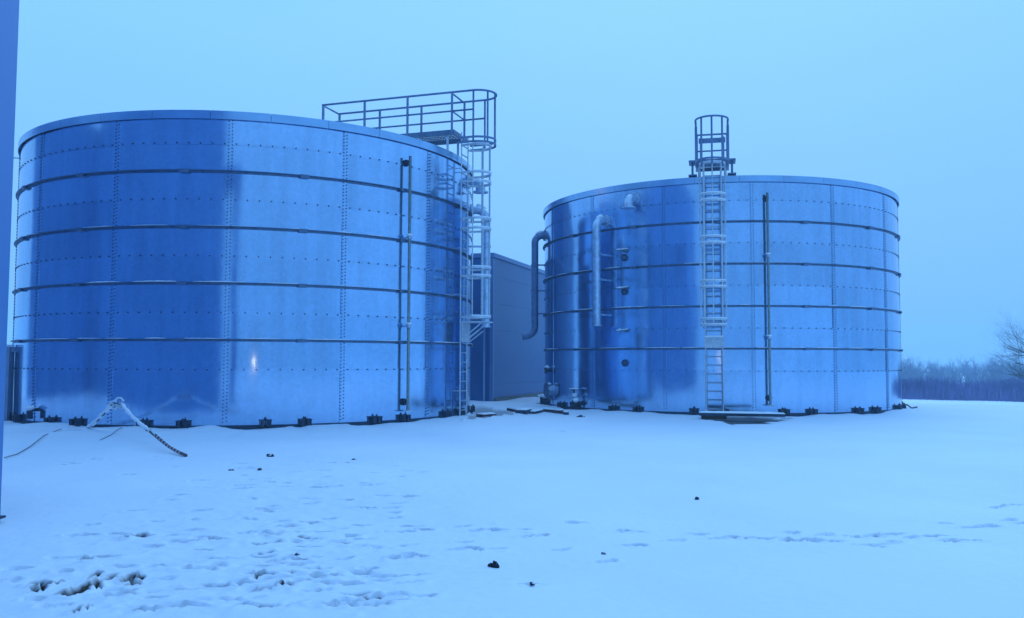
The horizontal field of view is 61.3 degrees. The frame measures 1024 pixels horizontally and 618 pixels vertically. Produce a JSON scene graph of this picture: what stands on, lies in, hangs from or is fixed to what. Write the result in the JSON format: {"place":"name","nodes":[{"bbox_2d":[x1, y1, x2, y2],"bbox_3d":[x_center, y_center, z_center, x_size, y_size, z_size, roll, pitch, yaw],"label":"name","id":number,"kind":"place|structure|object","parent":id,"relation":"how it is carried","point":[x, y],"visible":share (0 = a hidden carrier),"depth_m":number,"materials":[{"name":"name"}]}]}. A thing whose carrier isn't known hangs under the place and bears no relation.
{"place":"outdoors","nodes":[
{"label":"outdoors","id":0,"kind":"place"},
{"bbox_2d":[0,376,1023,617],"bbox_3d":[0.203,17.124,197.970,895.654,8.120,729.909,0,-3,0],"label":"snow ground","id":1,"kind":"structure","parent":0,"point":[909,512],"depth_m":8.24,"materials":[{"name":"white snow"}]},
{"bbox_2d":[0,0,18,518],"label":"square column","id":2,"kind":"structure","parent":1,"relation":"on","point":[9,17],"depth_m":8.16,"materials":[{"name":"paint"}]},
{"bbox_2d":[4,428,61,457],"bbox_3d":[-8.544,2.370,15.645,0.079,0.079,5.450,1,-4,-19],"label":"thin wire","id":3,"kind":"object","parent":1,"relation":"on","point":[30,446],"visible":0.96,"depth_m":14.55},
{"bbox_2d":[75,397,187,456],"bbox_3d":[-6.788,2.045,15.835,0.741,0.805,6.476,3,-4,-40],"label":"arched cable","id":4,"kind":"object","parent":1,"relation":"on","point":[115,404],"visible":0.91,"depth_m":16.34,"materials":[{"name":"metal"}]},
{"bbox_2d":[4,89,496,429],"bbox_3d":[-6.845,-1.200,24.557,12.899,8.749,12.214,0,-3,0],"label":"bolted steel tank","id":5,"kind":"object","parent":1,"relation":"on","point":[175,269],"visible":0.99,"depth_m":19.12,"materials":[{"name":"metal"}]},
{"bbox_2d":[476,412,496,416],"bbox_3d":[-0.681,2.799,22.909,0.266,0.118,0.503,-3,-5,44],"label":"scrap board","id":6,"kind":"object","parent":1,"relation":"on","point":[488,414],"visible":0.98,"depth_m":22.78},
{"bbox_2d":[487,560,499,567],"bbox_3d":[-0.133,1.842,6.215,0.091,0.067,0.084,0,-3,0],"label":"soil clod","id":7,"kind":"object","parent":1,"relation":"on","point":[494,564],"visible":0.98,"depth_m":6.19,"materials":[{"name":"brown soil"}]},
{"bbox_2d":[470,253,544,400],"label":"panel building","id":8,"kind":"structure","parent":1,"relation":"on","point":[507,362],"depth_m":33.30,"materials":[{"name":"metal"}]},
{"bbox_2d":[507,407,518,411],"bbox_3d":[0.164,2.912,24.964,0.235,0.118,1.540,1,-4,-16],"label":"scrap board","id":9,"kind":"object","parent":1,"relation":"on","point":[512,409],"visible":0.54,"depth_m":25.27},
{"bbox_2d":[515,407,531,413],"bbox_3d":[0.320,2.832,24.102,0.318,0.149,0.793,-1,-3,13],"label":"scrap board","id":10,"kind":"object","parent":1,"relation":"on","point":[525,410],"visible":1,"depth_m":23.75,"materials":[{"name":"wood"}]},
{"bbox_2d":[530,409,543,413],"bbox_3d":[0.629,2.910,24.702,0.316,0.099,0.989,-1,-4,17],"label":"scrap board","id":11,"kind":"object","parent":1,"relation":"on","point":[534,411],"visible":0.71,"depth_m":24.48,"materials":[{"name":"wood"}]},
{"bbox_2d":[537,394,544,404],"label":"valve block","id":12,"kind":"structure","parent":1,"relation":"on","point":[541,396],"depth_m":30.22,"materials":[{"name":"metal"}]},
{"bbox_2d":[543,408,562,413],"bbox_3d":[1.206,2.925,24.928,0.175,0.127,0.939,2,-4,-32],"label":"scrap board","id":13,"kind":"object","parent":1,"relation":"on","point":[553,410],"visible":0.96,"depth_m":24.83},
{"bbox_2d":[522,114,905,416],"bbox_3d":[7.082,-0.688,30.638,12.365,8.659,12.220,2,-4,-24],"label":"bolted steel tank","id":14,"kind":"object","parent":1,"relation":"on","point":[693,294],"visible":0.98,"depth_m":25.23,"materials":[{"name":"silver metal"}]},
{"bbox_2d":[701,416,726,418],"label":"wooden beam","id":15,"kind":"structure","parent":1,"relation":"on","point":[713,417],"depth_m":22.53,"materials":[{"name":"brown wood"}]},
{"bbox_2d":[699,411,784,416],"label":"snow-covered scrap board","id":16,"kind":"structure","parent":15,"relation":"on","point":[741,413],"depth_m":22.29,"materials":[{"name":"snow"}]},
{"bbox_2d":[901,353,1023,390],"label":"wood","id":17,"kind":"object","parent":1,"relation":"on","point":[970,373],"visible":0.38,"depth_m":170.73,"materials":[{"name":"brown plant"}]},
{"bbox_2d":[902,375,1023,401],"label":"reed bed","id":18,"kind":"object","parent":1,"relation":"on","point":[917,389],"visible":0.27,"depth_m":59.84,"materials":[{"name":"brown plant"}]},
{"bbox_2d":[977,305,1023,384],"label":"bare tree","id":19,"kind":"object","parent":1,"relation":"on","point":[1020,351],"visible":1,"depth_m":90.24,"materials":[{"name":"brown plant"}]},
{"bbox_2d":[7,0,1023,375],"label":"sky","id":20,"kind":"structure","parent":0,"point":[921,101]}
]}

